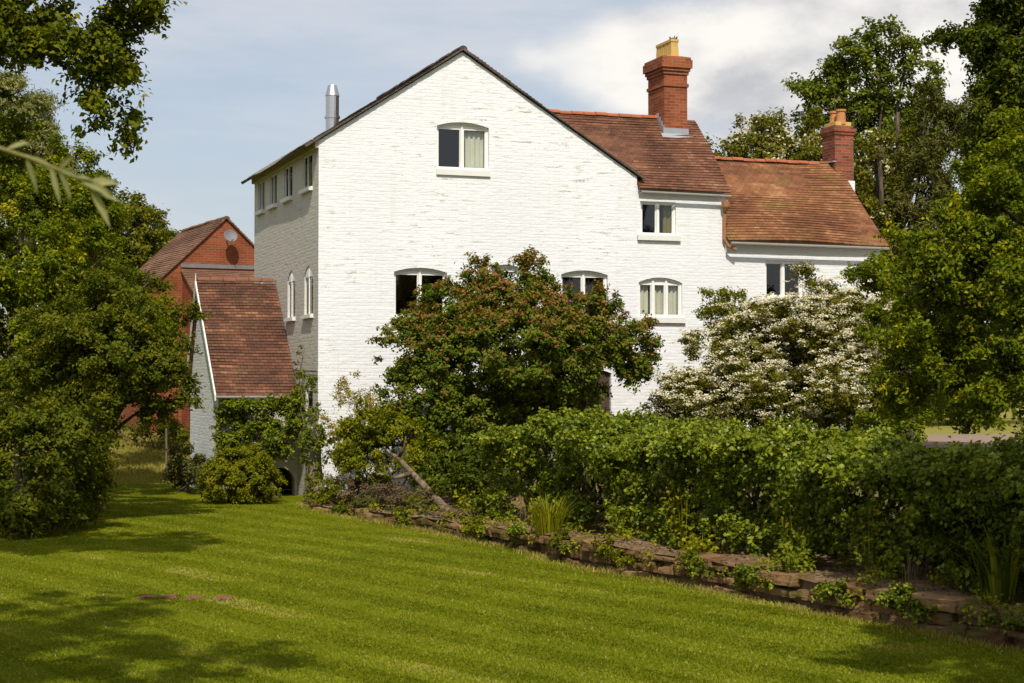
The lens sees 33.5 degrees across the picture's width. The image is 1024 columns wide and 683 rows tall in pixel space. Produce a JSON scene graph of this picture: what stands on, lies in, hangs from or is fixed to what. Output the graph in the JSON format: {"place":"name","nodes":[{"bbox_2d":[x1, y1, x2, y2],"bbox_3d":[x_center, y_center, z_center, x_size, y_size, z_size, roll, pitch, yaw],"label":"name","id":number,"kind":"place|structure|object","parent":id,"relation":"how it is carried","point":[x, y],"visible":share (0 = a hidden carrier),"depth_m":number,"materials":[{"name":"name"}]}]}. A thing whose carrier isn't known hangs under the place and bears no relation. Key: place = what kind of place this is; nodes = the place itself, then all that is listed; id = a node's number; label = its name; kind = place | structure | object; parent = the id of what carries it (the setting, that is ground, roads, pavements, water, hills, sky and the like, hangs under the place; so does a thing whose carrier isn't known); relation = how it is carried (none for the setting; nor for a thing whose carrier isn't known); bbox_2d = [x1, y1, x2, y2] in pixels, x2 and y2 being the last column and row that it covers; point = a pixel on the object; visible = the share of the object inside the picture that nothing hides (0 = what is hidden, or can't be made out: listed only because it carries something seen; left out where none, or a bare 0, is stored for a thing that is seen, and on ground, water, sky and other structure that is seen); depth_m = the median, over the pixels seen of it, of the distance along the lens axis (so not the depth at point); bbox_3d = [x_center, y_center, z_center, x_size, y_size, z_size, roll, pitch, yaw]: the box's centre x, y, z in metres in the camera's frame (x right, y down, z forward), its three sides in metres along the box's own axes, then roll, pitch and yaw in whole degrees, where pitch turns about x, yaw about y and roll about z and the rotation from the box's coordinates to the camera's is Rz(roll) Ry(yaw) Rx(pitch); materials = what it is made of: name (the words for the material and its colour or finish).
{"place":"outdoors","nodes":[
{"label":"outdoors","id":0,"kind":"place"},
{"bbox_2d":[0,0,1013,359],"label":"sky","id":1,"kind":"structure","parent":0,"point":[236,86],"materials":[{"name":"blue"}]},
{"bbox_2d":[0,402,1023,682],"bbox_3d":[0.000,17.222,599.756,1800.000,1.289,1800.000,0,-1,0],"label":"ground","id":2,"kind":"structure","parent":0,"point":[288,496],"depth_m":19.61,"materials":[{"name":"green plant"}]},
{"bbox_2d":[0,69,83,406],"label":"pale willow","id":3,"kind":"object","parent":2,"relation":"on","point":[33,103],"visible":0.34,"depth_m":61.54,"materials":[{"name":"green plant"}]},
{"bbox_2d":[0,142,120,226],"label":"willow tree","id":4,"kind":"object","parent":2,"relation":"on","point":[97,184],"visible":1,"depth_m":4.37,"materials":[{"name":"green plant"}]},
{"bbox_2d":[0,391,131,539],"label":"bush","id":5,"kind":"object","parent":2,"relation":"on","point":[73,458],"visible":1,"depth_m":28.21,"materials":[{"name":"green plant"}]},
{"bbox_2d":[17,192,132,268],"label":"tree","id":6,"kind":"object","parent":2,"relation":"on","point":[114,257],"visible":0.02,"depth_m":76.20,"materials":[{"name":"green plant"}]},
{"bbox_2d":[0,0,187,182],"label":"oak tree","id":7,"kind":"object","parent":2,"relation":"on","point":[100,49],"visible":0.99,"depth_m":20.91,"materials":[{"name":"green plant"}]},
{"bbox_2d":[0,121,192,495],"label":"dark tree","id":8,"kind":"object","parent":2,"relation":"on","point":[42,266],"visible":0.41,"depth_m":37.92,"materials":[{"name":"green plant"}]},
{"bbox_2d":[0,262,214,512],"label":"hornbeam","id":9,"kind":"object","parent":2,"relation":"on","point":[119,358],"visible":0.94,"depth_m":30.90,"materials":[{"name":"green plant"}]},
{"bbox_2d":[84,187,170,269],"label":"tree","id":10,"kind":"object","parent":2,"relation":"on","point":[140,250],"visible":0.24,"depth_m":79.57,"materials":[{"name":"green plant"}]},
{"bbox_2d":[137,593,156,598],"bbox_3d":[-4.292,3.002,20.054,0.214,0.024,0.467,0,-1,0],"label":"petal patch","id":11,"kind":"object","parent":2,"relation":"on","point":[142,596],"visible":1,"depth_m":20.03,"materials":[{"name":"pink plant"}]},
{"bbox_2d":[113,412,189,448],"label":"green shrub","id":12,"kind":"object","parent":2,"relation":"on","point":[172,425],"visible":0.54,"depth_m":48.55,"materials":[{"name":"green plant"}]},
{"bbox_2d":[134,203,170,244],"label":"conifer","id":13,"kind":"object","parent":2,"relation":"on","point":[162,213],"visible":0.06,"depth_m":85.99,"materials":[{"name":"green plant"}]},
{"bbox_2d":[150,218,180,250],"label":"tree","id":14,"kind":"object","parent":2,"relation":"on","point":[171,235],"visible":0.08,"depth_m":83.81,"materials":[{"name":"green plant"}]},
{"bbox_2d":[165,428,167,467],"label":"fence post","id":15,"kind":"object","parent":2,"relation":"on","point":[166,447],"visible":0.74,"depth_m":45.92,"materials":[{"name":"wood"}]},
{"bbox_2d":[160,593,178,599],"bbox_3d":[-4.049,3.002,20.040,0.212,0.024,0.467,0,-1,0],"label":"petal patch","id":16,"kind":"object","parent":2,"relation":"on","point":[168,596],"visible":1,"depth_m":19.98,"materials":[{"name":"pink plant"}]},
{"bbox_2d":[160,439,208,494],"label":"bush","id":17,"kind":"object","parent":2,"relation":"on","point":[183,476],"visible":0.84,"depth_m":39.89,"materials":[{"name":"green plant"}]},
{"bbox_2d":[117,216,253,433],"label":"brick building","id":18,"kind":"structure","parent":2,"relation":"on","point":[221,247],"depth_m":51.95,"materials":[{"name":"red brick"}]},
{"bbox_2d":[185,594,202,599],"bbox_3d":[-3.739,2.998,19.942,0.217,0.026,0.433,0,-1,0],"label":"petal patch","id":19,"kind":"object","parent":2,"relation":"on","point":[191,597],"visible":1,"depth_m":19.96,"materials":[{"name":"pink plant"}]},
{"bbox_2d":[214,594,232,600],"bbox_3d":[-3.366,2.998,19.926,0.226,0.025,0.448,0,-1,0],"label":"petal patch","id":20,"kind":"object","parent":2,"relation":"on","point":[222,597],"visible":1,"depth_m":19.88,"materials":[{"name":"pink plant"}]},
{"bbox_2d":[195,443,287,504],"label":"rounded bush","id":21,"kind":"object","parent":2,"relation":"on","point":[248,474],"visible":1,"depth_m":35.77,"materials":[{"name":"green plant"}]},
{"bbox_2d":[304,421,323,501],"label":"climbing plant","id":22,"kind":"object","parent":2,"relation":"on","point":[312,468],"visible":0.38,"depth_m":35.81,"materials":[{"name":"plant"}]},
{"bbox_2d":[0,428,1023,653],"bbox_3d":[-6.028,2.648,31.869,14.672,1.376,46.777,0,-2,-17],"label":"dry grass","id":23,"kind":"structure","parent":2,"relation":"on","point":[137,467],"depth_m":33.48,"materials":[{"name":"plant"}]},
{"bbox_2d":[1,308,1022,425],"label":"woods","id":24,"kind":"object","parent":2,"relation":"on","point":[942,419],"depth_m":104.83,"materials":[{"name":"green plant"}]},
{"bbox_2d":[184,36,889,496],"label":"white house","id":25,"kind":"structure","parent":2,"relation":"on","point":[370,216],"depth_m":39.23,"materials":[{"name":"brick"}]},
{"bbox_2d":[209,388,307,498],"bbox_3d":[-5.649,2.263,37.876,2.361,2.453,0.963,0,-2,12],"label":"ivy","id":26,"kind":"object","parent":25,"relation":"attached to","point":[270,428],"visible":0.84,"depth_m":37.89,"materials":[{"name":"green plant"}]},
{"bbox_2d":[254,176,275,215],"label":"window","id":27,"kind":"structure","parent":25,"relation":"in","point":[261,210],"depth_m":43.06,"materials":[{"name":"white paint"}]},
{"bbox_2d":[260,281,293,316],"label":"window","id":28,"kind":"structure","parent":25,"relation":"in","point":[293,281],"depth_m":42.77,"materials":[{"name":"white paint"}]},
{"bbox_2d":[266,167,290,210],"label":"window","id":29,"kind":"structure","parent":25,"relation":"in","point":[274,205],"depth_m":41.66,"materials":[{"name":"white paint"}]},
{"bbox_2d":[280,157,309,203],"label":"window","id":30,"kind":"structure","parent":25,"relation":"in","point":[288,198],"depth_m":40.04,"materials":[{"name":"white paint"}]},
{"bbox_2d":[284,271,310,321],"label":"window","id":31,"kind":"structure","parent":25,"relation":"in","point":[292,278],"depth_m":39.61,"materials":[{"name":"white paint"}]},
{"bbox_2d":[298,153,312,194],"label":"window","id":32,"kind":"structure","parent":25,"relation":"in","point":[307,189],"depth_m":38.51,"materials":[{"name":"white paint"}]},
{"bbox_2d":[300,266,312,318],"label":"window","id":33,"kind":"structure","parent":25,"relation":"in","point":[309,273],"depth_m":38.31,"materials":[{"name":"white paint"}]},
{"bbox_2d":[302,382,312,432],"bbox_3d":[-4.497,1.431,37.779,0.140,1.164,0.800,1,-2,-20],"label":"window","id":34,"kind":"structure","parent":25,"relation":"in","point":[308,382],"depth_m":38.09,"materials":[{"name":"white paint"}]},
{"bbox_2d":[289,345,342,497],"bbox_3d":[-4.179,1.701,36.845,1.202,3.337,3.196,0,-1,-11],"label":"creeper","id":35,"kind":"object","parent":25,"relation":"attached to","point":[311,444],"visible":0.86,"depth_m":35.65,"materials":[{"name":"green plant"}]},
{"bbox_2d":[392,268,445,318],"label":"window","id":36,"kind":"structure","parent":25,"relation":"in","point":[406,281],"depth_m":40.24,"materials":[{"name":"white paint"}]},
{"bbox_2d":[436,123,490,176],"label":"window","id":37,"kind":"structure","parent":25,"relation":"in","point":[462,148],"depth_m":38.54,"materials":[{"name":"white paint"}]},
{"bbox_2d":[492,265,520,304],"bbox_3d":[-0.156,-1.152,38.625,0.716,1.176,0.080,1,-2,-20],"label":"window","id":38,"kind":"structure","parent":25,"relation":"in","point":[513,269],"depth_m":38.67,"materials":[{"name":"white paint"}]},
{"bbox_2d":[561,271,609,322],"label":"window","id":39,"kind":"structure","parent":25,"relation":"in","point":[579,279],"depth_m":40.56,"materials":[{"name":"white paint"}]},
{"bbox_2d":[586,371,609,413],"bbox_3d":[1.932,1.645,39.280,0.690,1.970,0.070,1,-2,-20],"label":"door","id":40,"kind":"structure","parent":25,"relation":"in","point":[606,403],"depth_m":39.36,"materials":[{"name":"paint"}]},
{"bbox_2d":[637,201,680,240],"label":"window","id":41,"kind":"structure","parent":25,"relation":"in","point":[657,218],"depth_m":40.10,"materials":[{"name":"white paint"}]},
{"bbox_2d":[637,278,685,322],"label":"window","id":42,"kind":"structure","parent":25,"relation":"in","point":[660,297],"depth_m":39.96,"materials":[{"name":"white paint"}]},
{"bbox_2d":[763,261,801,301],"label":"window","id":43,"kind":"structure","parent":25,"relation":"in","point":[775,271],"depth_m":42.58,"materials":[{"name":"white paint"}]},
{"bbox_2d":[308,502,1023,649],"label":"stone wall","id":44,"kind":"structure","parent":2,"relation":"on","point":[795,590],"depth_m":19.37,"materials":[{"name":"stone"}]},
{"bbox_2d":[328,501,348,514],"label":"hanging weed","id":45,"kind":"object","parent":44,"relation":"hanging from","point":[342,507],"visible":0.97,"depth_m":32.71,"materials":[{"name":"green plant"}]},
{"bbox_2d":[390,506,412,526],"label":"hanging weed","id":46,"kind":"object","parent":44,"relation":"hanging from","point":[405,512],"visible":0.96,"depth_m":30.11,"materials":[{"name":"green plant"}]},
{"bbox_2d":[458,515,488,537],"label":"hanging weed","id":47,"kind":"object","parent":44,"relation":"hanging from","point":[472,527],"visible":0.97,"depth_m":27.26,"materials":[{"name":"green plant"}]},
{"bbox_2d":[505,519,527,545],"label":"hanging weed","id":48,"kind":"object","parent":44,"relation":"hanging from","point":[517,528],"visible":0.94,"depth_m":25.58,"materials":[{"name":"green plant"}]},
{"bbox_2d":[547,528,569,554],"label":"hanging weed","id":49,"kind":"object","parent":44,"relation":"hanging from","point":[555,545],"visible":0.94,"depth_m":23.97,"materials":[{"name":"green plant"}]},
{"bbox_2d":[588,533,638,570],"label":"hanging weed","id":50,"kind":"object","parent":44,"relation":"hanging from","point":[615,554],"visible":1,"depth_m":22.73,"materials":[{"name":"green plant"}]},
{"bbox_2d":[678,549,717,581],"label":"hanging weed","id":51,"kind":"object","parent":44,"relation":"hanging from","point":[692,564],"visible":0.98,"depth_m":20.89,"materials":[{"name":"green plant"}]},
{"bbox_2d":[725,563,783,592],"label":"hanging weed","id":52,"kind":"object","parent":44,"relation":"hanging from","point":[746,569],"visible":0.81,"depth_m":19.72,"materials":[{"name":"green plant"}]},
{"bbox_2d":[811,578,854,607],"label":"hanging weed","id":53,"kind":"object","parent":44,"relation":"hanging from","point":[828,589],"visible":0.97,"depth_m":18.24,"materials":[{"name":"green plant"}]},
{"bbox_2d":[872,581,938,628],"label":"hanging weed","id":54,"kind":"object","parent":44,"relation":"hanging from","point":[906,589],"visible":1,"depth_m":17.31,"materials":[{"name":"green plant"}]},
{"bbox_2d":[978,603,1023,633],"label":"hanging weed","id":55,"kind":"object","parent":44,"relation":"hanging from","point":[1007,623],"visible":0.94,"depth_m":16.08,"materials":[{"name":"green plant"}]},
{"bbox_2d":[705,106,857,174],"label":"hawthorn","id":56,"kind":"object","parent":2,"relation":"on","point":[775,140],"visible":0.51,"depth_m":51.69,"materials":[{"name":"green plant"}]},
{"bbox_2d":[780,14,955,299],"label":"tall cherry","id":57,"kind":"object","parent":2,"relation":"on","point":[882,106],"visible":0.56,"depth_m":57.77,"materials":[{"name":"green plant"}]},
{"bbox_2d":[853,124,920,327],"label":"hawthorn","id":58,"kind":"object","parent":2,"relation":"on","point":[882,168],"visible":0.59,"depth_m":50.23,"materials":[{"name":"green plant"}]},
{"bbox_2d":[879,80,1011,429],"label":"tree","id":59,"kind":"object","parent":2,"relation":"on","point":[929,157],"visible":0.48,"depth_m":50.25,"materials":[{"name":"green plant"}]},
{"bbox_2d":[889,202,1023,433],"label":"backing tree","id":60,"kind":"object","parent":2,"relation":"on","point":[967,428],"visible":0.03,"depth_m":57.15,"materials":[{"name":"green plant"}]},
{"bbox_2d":[312,447,1023,607],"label":"garden terrain","id":61,"kind":"structure","parent":0,"point":[825,561],"depth_m":21.10,"materials":[{"name":"soil"}]},
{"bbox_2d":[302,470,359,506],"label":"bush","id":62,"kind":"object","parent":61,"relation":"on","point":[327,495],"visible":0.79,"depth_m":34.54,"materials":[{"name":"green plant"}]},
{"bbox_2d":[316,370,381,479],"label":"wispy shrub","id":63,"kind":"object","parent":61,"relation":"on","point":[369,399],"visible":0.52,"depth_m":35.71,"materials":[{"name":"green plant"}]},
{"bbox_2d":[336,473,416,507],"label":"heather","id":64,"kind":"object","parent":61,"relation":"on","point":[382,492],"visible":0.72,"depth_m":33.06,"materials":[{"name":"brown plant"}]},
{"bbox_2d":[346,490,418,511],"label":"heather","id":65,"kind":"object","parent":61,"relation":"on","point":[362,501],"visible":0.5,"depth_m":32.35,"materials":[{"name":"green plant"}]},
{"bbox_2d":[329,393,446,497],"bbox_3d":[-2.456,2.134,33.642,3.062,2.242,1.711,-1,-2,29],"label":"green shrub","id":66,"kind":"object","parent":61,"relation":"on","point":[354,453],"visible":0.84,"depth_m":33.48,"materials":[{"name":"green plant"}]},
{"bbox_2d":[402,485,434,510],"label":"leafy plant","id":67,"kind":"object","parent":61,"relation":"on","point":[416,500],"visible":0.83,"depth_m":31.01,"materials":[{"name":"green plant"}]},
{"bbox_2d":[387,436,451,511],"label":"dead branch","id":68,"kind":"object","parent":61,"relation":"on","point":[416,477],"visible":0.95,"depth_m":31.90,"materials":[{"name":"wood"}]},
{"bbox_2d":[412,510,442,522],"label":"heather","id":69,"kind":"object","parent":61,"relation":"on","point":[424,512],"visible":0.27,"depth_m":30.03,"materials":[{"name":"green plant"}]},
{"bbox_2d":[384,487,481,519],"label":"heather","id":70,"kind":"object","parent":61,"relation":"on","point":[399,501],"visible":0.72,"depth_m":31.23,"materials":[{"name":"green plant"}]},
{"bbox_2d":[449,484,483,513],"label":"leafy plant","id":71,"kind":"object","parent":61,"relation":"on","point":[461,502],"visible":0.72,"depth_m":29.23,"materials":[{"name":"green plant"}]},
{"bbox_2d":[479,524,505,542],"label":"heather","id":72,"kind":"object","parent":61,"relation":"on","point":[487,538],"visible":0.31,"depth_m":26.90,"materials":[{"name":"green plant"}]},
{"bbox_2d":[472,473,519,514],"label":"leafy plant","id":73,"kind":"object","parent":61,"relation":"on","point":[492,493],"visible":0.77,"depth_m":28.48,"materials":[{"name":"green plant"}]},
{"bbox_2d":[404,387,609,508],"bbox_3d":[-0.372,1.910,34.469,3.137,2.695,6.750,-1,-2,23],"label":"evergreen shrub","id":74,"kind":"object","parent":61,"relation":"on","point":[463,468],"visible":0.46,"depth_m":32.19,"materials":[{"name":"green plant"}]},
{"bbox_2d":[365,244,665,472],"bbox_3d":[0.061,0.441,34.894,6.272,5.028,3.848,0,-1,0],"label":"red tipped shrub","id":75,"kind":"object","parent":61,"relation":"on","point":[459,334],"visible":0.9,"depth_m":34.43,"materials":[{"name":"green plant"}]},
{"bbox_2d":[515,492,535,522],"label":"flower stalks","id":76,"kind":"object","parent":61,"relation":"on","point":[525,508],"visible":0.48,"depth_m":27.63,"materials":[{"name":"brown plant"}]},
{"bbox_2d":[511,493,545,525],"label":"leafy plant","id":77,"kind":"object","parent":61,"relation":"on","point":[529,511],"visible":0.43,"depth_m":26.69,"materials":[{"name":"green plant"}]},
{"bbox_2d":[521,493,579,535],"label":"feathery tuft","id":78,"kind":"object","parent":61,"relation":"on","point":[548,521],"visible":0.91,"depth_m":24.93,"materials":[{"name":"green plant"}]},
{"bbox_2d":[597,494,644,536],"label":"leafy plant","id":79,"kind":"object","parent":61,"relation":"on","point":[620,523],"visible":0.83,"depth_m":23.95,"materials":[{"name":"green plant"}]},
{"bbox_2d":[659,489,674,544],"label":"flower stalks","id":80,"kind":"object","parent":61,"relation":"on","point":[666,510],"visible":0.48,"depth_m":23.16,"materials":[{"name":"green plant"}]},
{"bbox_2d":[348,503,1011,626],"bbox_3d":[2.617,2.819,22.204,2.245,0.568,23.508,1,-2,-28],"label":"ground cover","id":81,"kind":"object","parent":61,"relation":"on","point":[868,576],"visible":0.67,"depth_m":21.29,"materials":[{"name":"green plant"}]},
{"bbox_2d":[654,474,710,548],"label":"leafy plant","id":82,"kind":"object","parent":61,"relation":"on","point":[675,523],"visible":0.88,"depth_m":22.57,"materials":[{"name":"green plant"}]},
{"bbox_2d":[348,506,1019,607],"bbox_3d":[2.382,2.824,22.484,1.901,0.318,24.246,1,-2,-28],"label":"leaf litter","id":83,"kind":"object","parent":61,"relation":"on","point":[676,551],"visible":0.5,"depth_m":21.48,"materials":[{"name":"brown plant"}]},
{"bbox_2d":[631,386,741,432],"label":"mixed shrub","id":84,"kind":"object","parent":61,"relation":"on","point":[658,400],"visible":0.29,"depth_m":34.30,"materials":[{"name":"green plant"}]},
{"bbox_2d":[677,526,718,554],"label":"leafy plant","id":85,"kind":"object","parent":61,"relation":"on","point":[702,548],"visible":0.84,"depth_m":21.46,"materials":[{"name":"green plant"}]},
{"bbox_2d":[691,286,750,358],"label":"green shrub","id":86,"kind":"object","parent":61,"relation":"on","point":[723,294],"visible":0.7,"depth_m":36.98,"materials":[{"name":"green plant"}]},
{"bbox_2d":[468,404,1023,595],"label":"hedge","id":87,"kind":"object","parent":61,"relation":"on","point":[730,459],"visible":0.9,"depth_m":21.61,"materials":[{"name":"green plant"}]},
{"bbox_2d":[649,260,913,429],"bbox_3d":[5.624,0.388,35.513,4.879,4.364,5.681,-1,-2,37],"label":"white flowering shrub","id":88,"kind":"object","parent":61,"relation":"on","point":[815,382],"visible":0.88,"depth_m":35.35,"materials":[{"name":"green plant"}]},
{"bbox_2d":[759,531,816,572],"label":"leafy plant","id":89,"kind":"object","parent":61,"relation":"on","point":[790,559],"visible":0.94,"depth_m":19.42,"materials":[{"name":"green plant"}]},
{"bbox_2d":[763,481,828,555],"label":"leafy plant","id":90,"kind":"object","parent":61,"relation":"on","point":[788,524],"visible":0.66,"depth_m":20.37,"materials":[{"name":"green plant"}]},
{"bbox_2d":[842,487,900,575],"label":"leafy plant","id":91,"kind":"object","parent":61,"relation":"on","point":[869,536],"visible":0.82,"depth_m":18.97,"materials":[{"name":"green plant"}]},
{"bbox_2d":[815,248,952,436],"bbox_3d":[8.265,0.125,37.305,2.654,4.499,3.871,-1,-2,33],"label":"green shrub","id":92,"kind":"object","parent":61,"relation":"on","point":[865,271],"visible":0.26,"depth_m":37.66,"materials":[{"name":"green plant"}]},
{"bbox_2d":[847,406,938,445],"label":"green shrub","id":93,"kind":"object","parent":61,"relation":"on","point":[913,424],"visible":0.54,"depth_m":30.68,"materials":[{"name":"green plant"}]},
{"bbox_2d":[889,550,932,585],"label":"flower stalks","id":94,"kind":"object","parent":61,"relation":"on","point":[909,574],"visible":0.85,"depth_m":18.23,"materials":[{"name":"green plant"}]},
{"bbox_2d":[851,103,1023,432],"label":"maple tree","id":95,"kind":"object","parent":61,"relation":"on","point":[990,250],"visible":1,"depth_m":24.86,"materials":[{"name":"green plant"}]},
{"bbox_2d":[913,0,1023,214],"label":"dark tree","id":96,"kind":"object","parent":61,"relation":"on","point":[989,40],"visible":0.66,"depth_m":30.69,"materials":[{"name":"green plant"}]},
{"bbox_2d":[919,451,1023,585],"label":"evergreen shrub","id":97,"kind":"object","parent":61,"relation":"on","point":[996,531],"visible":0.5,"depth_m":17.73,"materials":[{"name":"green plant"}]},
{"bbox_2d":[943,523,1023,604],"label":"strappy plant","id":98,"kind":"object","parent":61,"relation":"on","point":[997,585],"visible":0.77,"depth_m":16.88,"materials":[{"name":"green plant"}]},
{"bbox_2d":[914,434,1019,447],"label":"road","id":99,"kind":"structure","parent":0,"point":[944,439],"depth_m":41.44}
]}

